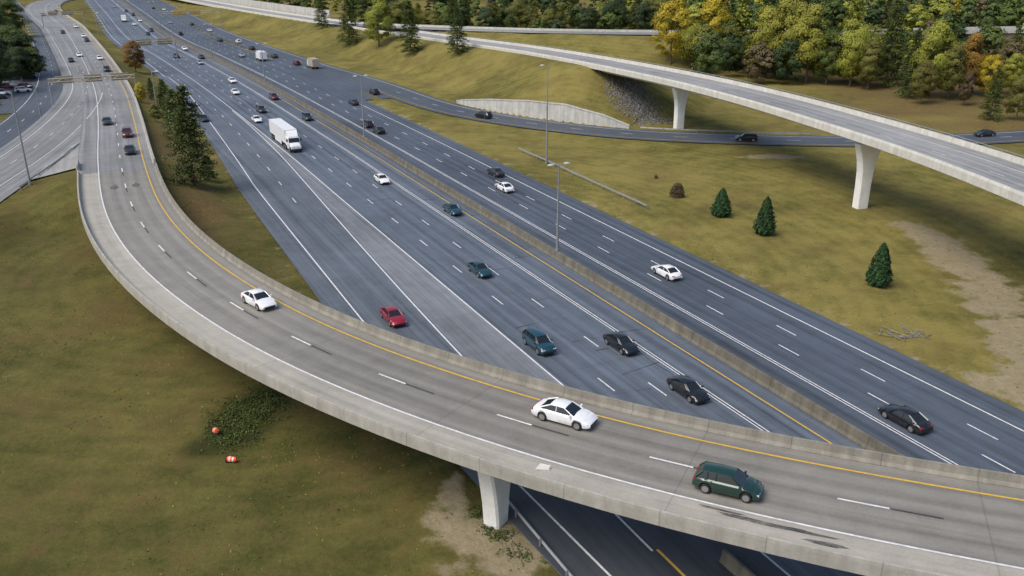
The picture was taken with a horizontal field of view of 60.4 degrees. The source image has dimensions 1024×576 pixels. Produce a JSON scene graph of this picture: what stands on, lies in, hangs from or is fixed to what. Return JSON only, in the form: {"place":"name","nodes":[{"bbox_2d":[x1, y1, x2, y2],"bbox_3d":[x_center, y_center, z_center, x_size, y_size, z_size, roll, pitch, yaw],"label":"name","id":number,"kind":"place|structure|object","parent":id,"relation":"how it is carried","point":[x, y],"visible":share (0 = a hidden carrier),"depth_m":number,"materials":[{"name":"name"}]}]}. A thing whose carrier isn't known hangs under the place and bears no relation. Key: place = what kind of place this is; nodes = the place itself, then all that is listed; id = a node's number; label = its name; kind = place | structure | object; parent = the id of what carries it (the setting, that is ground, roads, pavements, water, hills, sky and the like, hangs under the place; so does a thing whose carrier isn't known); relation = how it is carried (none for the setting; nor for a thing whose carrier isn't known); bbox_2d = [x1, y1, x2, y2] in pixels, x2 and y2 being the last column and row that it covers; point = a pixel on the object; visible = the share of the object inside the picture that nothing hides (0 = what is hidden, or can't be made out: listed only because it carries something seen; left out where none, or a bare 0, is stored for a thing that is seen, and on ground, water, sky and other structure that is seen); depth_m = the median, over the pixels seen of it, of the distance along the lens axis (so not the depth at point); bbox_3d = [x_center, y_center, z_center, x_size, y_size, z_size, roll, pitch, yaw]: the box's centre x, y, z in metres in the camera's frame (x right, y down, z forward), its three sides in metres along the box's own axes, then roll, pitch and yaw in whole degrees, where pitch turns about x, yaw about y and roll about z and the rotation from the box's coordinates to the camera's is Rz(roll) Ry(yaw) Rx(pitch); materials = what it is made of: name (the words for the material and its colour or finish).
{"place":"outdoors","nodes":[
{"label":"outdoors","id":0,"kind":"place"},
{"bbox_2d":[0,2,62,147],"bbox_3d":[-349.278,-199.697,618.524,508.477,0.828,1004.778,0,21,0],"label":"access road","id":1,"kind":"structure","parent":0,"point":[27,113],"depth_m":238.81,"materials":[{"name":"grey asphalt"}]},
{"bbox_2d":[26,81,81,180],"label":"road gore","id":2,"kind":"structure","parent":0,"point":[67,161],"depth_m":153.90,"materials":[{"name":"concrete"}]},
{"bbox_2d":[0,0,111,201],"bbox_3d":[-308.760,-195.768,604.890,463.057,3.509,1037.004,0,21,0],"label":"ramp road","id":3,"kind":"structure","parent":0,"point":[69,113],"depth_m":183.37,"materials":[{"name":"grey concrete"}]},
{"bbox_2d":[39,0,157,173],"bbox_3d":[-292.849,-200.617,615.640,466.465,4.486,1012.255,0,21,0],"label":"ramp road","id":4,"kind":"structure","parent":0,"point":[110,150],"depth_m":202.50,"materials":[{"name":"grey concrete"}]},
{"bbox_2d":[60,0,156,163],"bbox_3d":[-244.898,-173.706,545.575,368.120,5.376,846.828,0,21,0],"label":"concrete barrier","id":5,"kind":"object","parent":4,"relation":"on","point":[153,159],"visible":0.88,"depth_m":230.24,"materials":[{"name":"grey concrete"}]},
{"bbox_2d":[271,59,389,99],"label":"merge road","id":6,"kind":"structure","parent":0,"point":[353,89],"depth_m":269.04,"materials":[{"name":"grey asphalt"}]},
{"bbox_2d":[195,112,510,486],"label":"exit road","id":7,"kind":"structure","parent":0,"point":[365,285],"depth_m":128.75,"materials":[{"name":"grey asphalt"}]},
{"bbox_2d":[379,306,405,326],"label":"car","id":8,"kind":"object","parent":7,"relation":"on","point":[392,316],"visible":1,"depth_m":99.13,"materials":[{"name":"red paint"}]},
{"bbox_2d":[85,0,865,575],"bbox_3d":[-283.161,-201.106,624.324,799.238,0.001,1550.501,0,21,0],"label":"highway road","id":9,"kind":"structure","parent":0,"point":[577,360],"depth_m":112.99,"materials":[{"name":"grey asphalt"}]},
{"bbox_2d":[269,118,302,151],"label":"semi truck","id":10,"kind":"object","parent":9,"relation":"on","point":[281,130],"visible":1,"depth_m":184.05,"materials":[{"name":"white metal"}]},
{"bbox_2d":[238,114,560,384],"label":"road gore","id":11,"kind":"structure","parent":9,"relation":"on","point":[465,329],"depth_m":106.58,"materials":[{"name":"asphalt"}]},
{"bbox_2d":[226,151,669,393],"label":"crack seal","id":12,"kind":"object","parent":9,"relation":"on","point":[531,293],"visible":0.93,"depth_m":100.46,"materials":[{"name":"black asphalt"}]},
{"bbox_2d":[467,260,492,277],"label":"car","id":13,"kind":"object","parent":9,"relation":"on","point":[480,268],"visible":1,"depth_m":113.58,"materials":[{"name":"teal paint"}]},
{"bbox_2d":[120,0,904,455],"bbox_3d":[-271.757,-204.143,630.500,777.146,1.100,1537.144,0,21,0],"label":"median barrier","id":14,"kind":"object","parent":9,"relation":"on","point":[848,430],"visible":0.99,"depth_m":102.98,"materials":[{"name":"concrete"}]},
{"bbox_2d":[548,162,569,251],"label":"street lamp","id":15,"kind":"object","parent":14,"relation":"on","point":[557,240],"visible":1,"depth_m":117.61,"materials":[{"name":"metal"}]},
{"bbox_2d":[522,327,555,354],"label":"car","id":16,"kind":"object","parent":9,"relation":"on","point":[538,340],"visible":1,"depth_m":92.38,"materials":[{"name":"teal paint"}]},
{"bbox_2d":[603,331,639,354],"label":"car","id":17,"kind":"object","parent":9,"relation":"on","point":[622,343],"visible":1,"depth_m":92.49,"materials":[{"name":"black paint"}]},
{"bbox_2d":[666,375,709,403],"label":"car","id":18,"kind":"object","parent":9,"relation":"on","point":[690,389],"visible":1,"depth_m":82.92,"materials":[{"name":"black paint"}]},
{"bbox_2d":[0,0,1023,575],"bbox_3d":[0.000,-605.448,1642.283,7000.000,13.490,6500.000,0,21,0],"label":"ground","id":19,"kind":"structure","parent":0,"point":[58,490],"depth_m":106.99,"materials":[{"name":"green plant"}]},
{"bbox_2d":[0,39,19,87],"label":"tree","id":20,"kind":"object","parent":19,"relation":"on","point":[3,75],"visible":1,"depth_m":243.23,"materials":[{"name":"green plant"}]},
{"bbox_2d":[0,92,31,185],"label":"street lamp","id":21,"kind":"object","parent":19,"relation":"on","point":[27,172],"visible":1,"depth_m":141.57,"materials":[{"name":"metal"}]},
{"bbox_2d":[0,0,33,35],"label":"tree","id":22,"kind":"object","parent":19,"relation":"on","point":[12,18],"visible":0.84,"depth_m":388.64,"materials":[{"name":"green plant"}]},
{"bbox_2d":[0,77,36,113],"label":"parking lot","id":23,"kind":"structure","parent":19,"relation":"on","point":[7,106],"depth_m":240.06,"materials":[{"name":"grey asphalt"}]},
{"bbox_2d":[4,46,34,80],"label":"tree","id":24,"kind":"object","parent":19,"relation":"on","point":[15,54],"visible":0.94,"depth_m":265.52,"materials":[{"name":"green plant"}]},
{"bbox_2d":[0,23,38,67],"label":"tree","id":25,"kind":"object","parent":19,"relation":"on","point":[10,30],"visible":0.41,"depth_m":273.96,"materials":[{"name":"green plant"}]},
{"bbox_2d":[7,33,47,69],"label":"tree","id":26,"kind":"object","parent":19,"relation":"on","point":[28,40],"visible":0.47,"depth_m":273.33,"materials":[{"name":"green plant"}]},
{"bbox_2d":[24,46,47,74],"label":"tree","id":27,"kind":"object","parent":19,"relation":"on","point":[33,50],"visible":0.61,"depth_m":272.78,"materials":[{"name":"green plant"}]},
{"bbox_2d":[47,72,138,105],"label":"sign gantry","id":28,"kind":"object","parent":19,"relation":"on","point":[90,78],"visible":0.96,"depth_m":217.23,"materials":[{"name":"metal"}]},
{"bbox_2d":[121,40,145,71],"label":"tree","id":29,"kind":"object","parent":19,"relation":"on","point":[138,54],"visible":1,"depth_m":286.70,"materials":[{"name":"orange plant"}]},
{"bbox_2d":[130,38,177,61],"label":"sign gantry","id":30,"kind":"object","parent":19,"relation":"on","point":[160,41],"visible":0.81,"depth_m":314.13,"materials":[{"name":"metal"}]},
{"bbox_2d":[153,78,171,119],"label":"pine tree","id":31,"kind":"object","parent":19,"relation":"on","point":[160,94],"visible":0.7,"depth_m":207.67,"materials":[{"name":"green plant"}]},
{"bbox_2d":[159,89,194,141],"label":"pine tree","id":32,"kind":"object","parent":19,"relation":"on","point":[170,96],"visible":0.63,"depth_m":183.44,"materials":[{"name":"green plant"}]},
{"bbox_2d":[160,84,218,187],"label":"pine tree","id":33,"kind":"object","parent":19,"relation":"on","point":[183,119],"visible":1,"depth_m":147.29,"materials":[{"name":"green plant"}]},
{"bbox_2d":[158,9,222,28],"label":"sign gantry","id":34,"kind":"object","parent":19,"relation":"on","point":[183,12],"visible":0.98,"depth_m":444.58,"materials":[{"name":"metal"}]},
{"bbox_2d":[212,0,330,18],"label":"retaining wall","id":35,"kind":"structure","parent":19,"relation":"on","point":[283,7],"depth_m":488.55,"materials":[{"name":"concrete"}]},
{"bbox_2d":[313,0,330,27],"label":"tree","id":36,"kind":"object","parent":19,"relation":"on","point":[319,4],"visible":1,"depth_m":382.49,"materials":[{"name":"green plant"}]},
{"bbox_2d":[336,0,361,44],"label":"tree","id":37,"kind":"object","parent":19,"relation":"on","point":[351,31],"visible":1,"depth_m":345.87,"materials":[{"name":"green plant"}]},
{"bbox_2d":[355,0,372,22],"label":"tree","id":38,"kind":"object","parent":19,"relation":"on","point":[361,11],"visible":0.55,"depth_m":412.04,"materials":[{"name":"green plant"}]},
{"bbox_2d":[192,373,551,566],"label":"scrub","id":39,"kind":"object","parent":19,"relation":"on","point":[249,399],"visible":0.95,"depth_m":79.28,"materials":[{"name":"green plant"}]},
{"bbox_2d":[362,0,396,45],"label":"tree","id":40,"kind":"object","parent":19,"relation":"on","point":[373,20],"visible":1,"depth_m":325.57,"materials":[{"name":"green plant"}]},
{"bbox_2d":[387,0,416,23],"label":"tree","id":41,"kind":"object","parent":19,"relation":"on","point":[397,11],"visible":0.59,"depth_m":382.70,"materials":[{"name":"green plant"}]},
{"bbox_2d":[395,0,423,54],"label":"pine tree","id":42,"kind":"object","parent":19,"relation":"on","point":[411,28],"visible":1,"depth_m":302.30,"materials":[{"name":"green plant"}]},
{"bbox_2d":[419,9,441,24],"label":"tree","id":43,"kind":"object","parent":19,"relation":"on","point":[427,16],"visible":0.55,"depth_m":386.22,"materials":[{"name":"green plant"}]},
{"bbox_2d":[444,6,469,54],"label":"pine tree","id":44,"kind":"object","parent":19,"relation":"on","point":[452,41],"visible":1,"depth_m":282.24,"materials":[{"name":"green plant"}]},
{"bbox_2d":[475,7,499,26],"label":"tree","id":45,"kind":"object","parent":19,"relation":"on","point":[485,12],"visible":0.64,"depth_m":374.48,"materials":[{"name":"green plant"}]},
{"bbox_2d":[495,7,519,27],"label":"tree","id":46,"kind":"object","parent":19,"relation":"on","point":[504,12],"visible":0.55,"depth_m":381.99,"materials":[{"name":"green plant"}]},
{"bbox_2d":[0,0,1023,81],"bbox_3d":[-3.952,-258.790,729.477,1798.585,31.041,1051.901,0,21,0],"label":"forest","id":47,"kind":"object","parent":19,"relation":"on","point":[988,16],"visible":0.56,"depth_m":308.73,"materials":[{"name":"green plant"}]},
{"bbox_2d":[506,0,533,27],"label":"tree","id":48,"kind":"object","parent":19,"relation":"on","point":[519,19],"visible":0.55,"depth_m":386.53,"materials":[{"name":"green plant"}]},
{"bbox_2d":[509,500,572,575],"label":"guardrail","id":49,"kind":"object","parent":19,"relation":"on","point":[558,560],"visible":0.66,"depth_m":62.62,"materials":[{"name":"metal"}]},
{"bbox_2d":[456,99,629,128],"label":"retaining wall","id":50,"kind":"structure","parent":19,"relation":"on","point":[561,112],"depth_m":215.04,"materials":[{"name":"concrete"}]},
{"bbox_2d":[541,8,560,28],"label":"tree","id":51,"kind":"object","parent":19,"relation":"on","point":[549,13],"visible":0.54,"depth_m":390.63,"materials":[{"name":"green plant"}]},
{"bbox_2d":[518,147,646,208],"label":"guardrail","id":52,"kind":"object","parent":19,"relation":"on","point":[602,185],"visible":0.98,"depth_m":158.34,"materials":[{"name":"metal"}]},
{"bbox_2d":[579,7,600,28],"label":"tree","id":53,"kind":"object","parent":19,"relation":"on","point":[585,22],"visible":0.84,"depth_m":394.71,"materials":[{"name":"green plant"}]},
{"bbox_2d":[597,0,631,29],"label":"tree","id":54,"kind":"object","parent":19,"relation":"on","point":[621,13],"visible":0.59,"depth_m":382.83,"materials":[{"name":"green plant"}]},
{"bbox_2d":[361,22,903,31],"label":"concrete barrier","id":55,"kind":"object","parent":19,"relation":"on","point":[537,29],"visible":0.41,"depth_m":337.79,"materials":[{"name":"grey concrete"}]},
{"bbox_2d":[596,70,673,125],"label":"riprap","id":56,"kind":"object","parent":19,"relation":"on","point":[633,98],"visible":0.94,"depth_m":221.12,"materials":[{"name":"grey stone"}]},
{"bbox_2d":[626,0,645,29],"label":"tree","id":57,"kind":"object","parent":19,"relation":"on","point":[633,13],"visible":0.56,"depth_m":379.99,"materials":[{"name":"green plant"}]},
{"bbox_2d":[624,3,654,29],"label":"tree","id":58,"kind":"object","parent":19,"relation":"on","point":[647,14],"visible":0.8,"depth_m":377.64,"materials":[{"name":"green plant"}]},
{"bbox_2d":[648,0,695,63],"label":"tree","id":59,"kind":"object","parent":19,"relation":"on","point":[666,8],"visible":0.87,"depth_m":297.55,"materials":[{"name":"yellow plant"}]},
{"bbox_2d":[673,18,701,66],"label":"tree","id":60,"kind":"object","parent":19,"relation":"on","point":[687,54],"visible":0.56,"depth_m":296.72,"materials":[{"name":"green plant"}]},
{"bbox_2d":[690,0,733,50],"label":"tree","id":61,"kind":"object","parent":19,"relation":"on","point":[722,15],"visible":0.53,"depth_m":293.05,"materials":[{"name":"yellow plant"}]},
{"bbox_2d":[710,188,731,217],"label":"evergreen shrub","id":62,"kind":"object","parent":19,"relation":"on","point":[720,207],"visible":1,"depth_m":137.77,"materials":[{"name":"green plant"}]},
{"bbox_2d":[640,127,819,135],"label":"guardrail","id":63,"kind":"object","parent":19,"relation":"on","point":[765,132],"visible":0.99,"depth_m":199.54,"materials":[{"name":"metal"}]},
{"bbox_2d":[720,24,741,69],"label":"tree","id":64,"kind":"object","parent":19,"relation":"on","point":[730,30],"visible":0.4,"depth_m":293.52,"materials":[{"name":"green plant"}]},
{"bbox_2d":[752,196,776,235],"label":"evergreen shrub","id":65,"kind":"object","parent":19,"relation":"on","point":[765,223],"visible":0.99,"depth_m":128.85,"materials":[{"name":"green plant"}]},
{"bbox_2d":[742,3,789,69],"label":"tree","id":66,"kind":"object","parent":19,"relation":"on","point":[766,16],"visible":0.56,"depth_m":271.95,"materials":[{"name":"green plant"}]},
{"bbox_2d":[766,0,813,79],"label":"tree","id":67,"kind":"object","parent":19,"relation":"on","point":[788,10],"visible":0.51,"depth_m":268.05,"materials":[{"name":"green plant"}]},
{"bbox_2d":[782,1,829,82],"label":"tree","id":68,"kind":"object","parent":19,"relation":"on","point":[808,22],"visible":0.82,"depth_m":259.72,"materials":[{"name":"green plant"}]},
{"bbox_2d":[811,29,845,84],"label":"tree","id":69,"kind":"object","parent":19,"relation":"on","point":[833,41],"visible":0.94,"depth_m":258.91,"materials":[{"name":"green plant"}]},
{"bbox_2d":[833,16,878,86],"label":"tree","id":70,"kind":"object","parent":19,"relation":"on","point":[855,40],"visible":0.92,"depth_m":253.07,"materials":[{"name":"green plant"}]},
{"bbox_2d":[856,38,887,89],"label":"tree","id":71,"kind":"object","parent":19,"relation":"on","point":[868,65],"visible":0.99,"depth_m":249.22,"materials":[{"name":"green plant"}]},
{"bbox_2d":[865,242,893,287],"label":"evergreen shrub","id":72,"kind":"object","parent":19,"relation":"on","point":[879,273],"visible":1,"depth_m":109.87,"materials":[{"name":"green plant"}]},
{"bbox_2d":[861,0,909,86],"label":"pine tree","id":73,"kind":"object","parent":19,"relation":"on","point":[894,28],"visible":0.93,"depth_m":251.47,"materials":[{"name":"green plant"}]},
{"bbox_2d":[891,30,925,98],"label":"pine tree","id":74,"kind":"object","parent":19,"relation":"on","point":[909,51],"visible":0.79,"depth_m":235.85,"materials":[{"name":"green plant"}]},
{"bbox_2d":[908,58,938,103],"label":"tree","id":75,"kind":"object","parent":19,"relation":"on","point":[918,80],"visible":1,"depth_m":227.91,"materials":[{"name":"green plant"}]},
{"bbox_2d":[909,17,960,97],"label":"tree","id":76,"kind":"object","parent":19,"relation":"on","point":[941,27],"visible":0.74,"depth_m":231.74,"materials":[{"name":"green plant"}]},
{"bbox_2d":[934,43,968,98],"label":"tree","id":77,"kind":"object","parent":19,"relation":"on","point":[958,55],"visible":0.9,"depth_m":230.90,"materials":[{"name":"green plant"}]},
{"bbox_2d":[958,71,977,104],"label":"tree","id":78,"kind":"object","parent":19,"relation":"on","point":[964,91],"visible":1,"depth_m":225.41,"materials":[{"name":"brown plant"}]},
{"bbox_2d":[913,26,1023,39],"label":"road bridge","id":79,"kind":"structure","parent":19,"relation":"on","point":[1010,30],"depth_m":319.81,"materials":[{"name":"concrete"}]},
{"bbox_2d":[956,32,990,87],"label":"tree","id":80,"kind":"object","parent":19,"relation":"on","point":[973,42],"visible":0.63,"depth_m":235.05,"materials":[{"name":"brown plant"}]},
{"bbox_2d":[977,67,1007,122],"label":"pine tree","id":81,"kind":"object","parent":19,"relation":"on","point":[996,83],"visible":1,"depth_m":208.55,"materials":[{"name":"green plant"}]},
{"bbox_2d":[978,54,1006,97],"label":"tree","id":82,"kind":"object","parent":19,"relation":"on","point":[984,73],"visible":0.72,"depth_m":233.34,"materials":[{"name":"yellow plant"}]},
{"bbox_2d":[1001,53,1023,93],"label":"tree","id":83,"kind":"object","parent":19,"relation":"on","point":[1017,59],"visible":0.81,"depth_m":236.51,"materials":[{"name":"green plant"}]},
{"bbox_2d":[1002,73,1023,119],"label":"tree","id":84,"kind":"object","parent":19,"relation":"on","point":[1019,97],"visible":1,"depth_m":208.41,"materials":[{"name":"green plant"}]},
{"bbox_2d":[77,163,1023,575],"bbox_3d":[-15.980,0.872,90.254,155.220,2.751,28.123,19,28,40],"label":"ramp road","id":85,"kind":"structure","parent":0,"point":[981,526],"depth_m":63.48,"materials":[{"name":"grey concrete"}]},
{"bbox_2d":[240,288,276,310],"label":"car","id":86,"kind":"object","parent":85,"relation":"on","point":[258,299],"visible":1,"depth_m":86.90,"materials":[{"name":"white paint"}]},
{"bbox_2d":[0,5,1023,569],"bbox_3d":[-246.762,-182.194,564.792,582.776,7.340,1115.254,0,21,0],"label":"road marking","id":87,"kind":"object","parent":85,"relation":"on","point":[498,415],"visible":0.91,"depth_m":64.29,"materials":[{"name":"white paint"}]},
{"bbox_2d":[122,172,943,518],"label":"road marking","id":88,"kind":"object","parent":85,"relation":"on","point":[536,426],"visible":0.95,"depth_m":69.31,"materials":[{"name":"white paint"}]},
{"bbox_2d":[57,4,1023,500],"bbox_3d":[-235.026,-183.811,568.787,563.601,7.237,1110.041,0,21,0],"label":"road marking","id":89,"kind":"object","parent":85,"relation":"on","point":[523,394],"visible":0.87,"depth_m":69.26,"materials":[{"name":"yellow paint"}]},
{"bbox_2d":[531,397,598,429],"bbox_3d":[3.875,9.087,64.769,4.810,1.475,2.140,11,24,28],"label":"car","id":90,"kind":"object","parent":85,"relation":"on","point":[566,412],"visible":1,"depth_m":64.23,"materials":[{"name":"white paint"}]},
{"bbox_2d":[692,461,763,502],"bbox_3d":[13.796,12.267,56.093,4.310,1.555,2.080,9,23,23],"label":"car","id":91,"kind":"object","parent":85,"relation":"on","point":[708,476],"visible":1,"depth_m":55.61,"materials":[{"name":"green paint"}]},
{"bbox_2d":[81,173,1023,575],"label":"concrete barrier","id":92,"kind":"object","parent":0,"point":[127,267],"depth_m":61.43,"materials":[{"name":"grey concrete"}]},
{"bbox_2d":[717,511,837,539],"bbox_3d":[15.993,14.325,52.926,7.461,0.074,0.443,9,23,21],"label":"road patch","id":93,"kind":"object","parent":92,"relation":"on","point":[770,524],"visible":1,"depth_m":52.99,"materials":[{"name":"grey asphalt"}]},
{"bbox_2d":[123,0,1023,474],"bbox_3d":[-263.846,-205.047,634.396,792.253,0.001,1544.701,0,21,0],"label":"highway road","id":94,"kind":"structure","parent":0,"point":[835,364],"depth_m":104.54,"materials":[{"name":"grey asphalt"}]},
{"bbox_2d":[117,0,832,575],"bbox_3d":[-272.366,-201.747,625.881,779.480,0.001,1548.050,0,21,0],"label":"road marking","id":95,"kind":"object","parent":94,"relation":"on","point":[619,310],"visible":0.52,"depth_m":96.96,"materials":[{"name":"yellow paint"}]},
{"bbox_2d":[86,0,1023,575],"bbox_3d":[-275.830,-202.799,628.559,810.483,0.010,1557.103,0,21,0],"label":"road marking","id":96,"kind":"object","parent":94,"relation":"on","point":[560,294],"visible":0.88,"depth_m":107.14,"materials":[{"name":"white paint"}]},
{"bbox_2d":[651,264,682,279],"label":"car","id":97,"kind":"object","parent":94,"relation":"on","point":[669,272],"visible":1,"depth_m":112.50,"materials":[{"name":"white paint"}]},
{"bbox_2d":[877,404,933,433],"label":"car","id":98,"kind":"object","parent":94,"relation":"on","point":[911,420],"visible":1,"depth_m":77.69,"materials":[{"name":"black paint"}]},
{"bbox_2d":[148,0,1023,146],"bbox_3d":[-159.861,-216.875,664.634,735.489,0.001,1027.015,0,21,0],"label":"ramp road","id":99,"kind":"structure","parent":0,"point":[405,95],"depth_m":212.87,"materials":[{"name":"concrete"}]},
{"bbox_2d":[180,0,1023,208],"bbox_3d":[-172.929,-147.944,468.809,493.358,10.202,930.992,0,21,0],"label":"ramp road","id":100,"kind":"structure","parent":0,"point":[1012,178],"depth_m":149.81,"materials":[{"name":"grey concrete"}]},
{"bbox_2d":[508,483,786,575],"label":"exit road","id":101,"kind":"structure","parent":0,"point":[612,544],"depth_m":62.82,"materials":[{"name":"grey asphalt"}]},
{"bbox_2d":[719,549,755,575],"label":"concrete barrier","id":102,"kind":"object","parent":101,"relation":"on","point":[730,562],"visible":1,"depth_m":59.99,"materials":[{"name":"grey concrete"}]},
{"bbox_2d":[324,22,978,34],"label":"ramp road","id":103,"kind":"structure","parent":0,"point":[624,33],"depth_m":334.67,"materials":[{"name":"grey concrete"}]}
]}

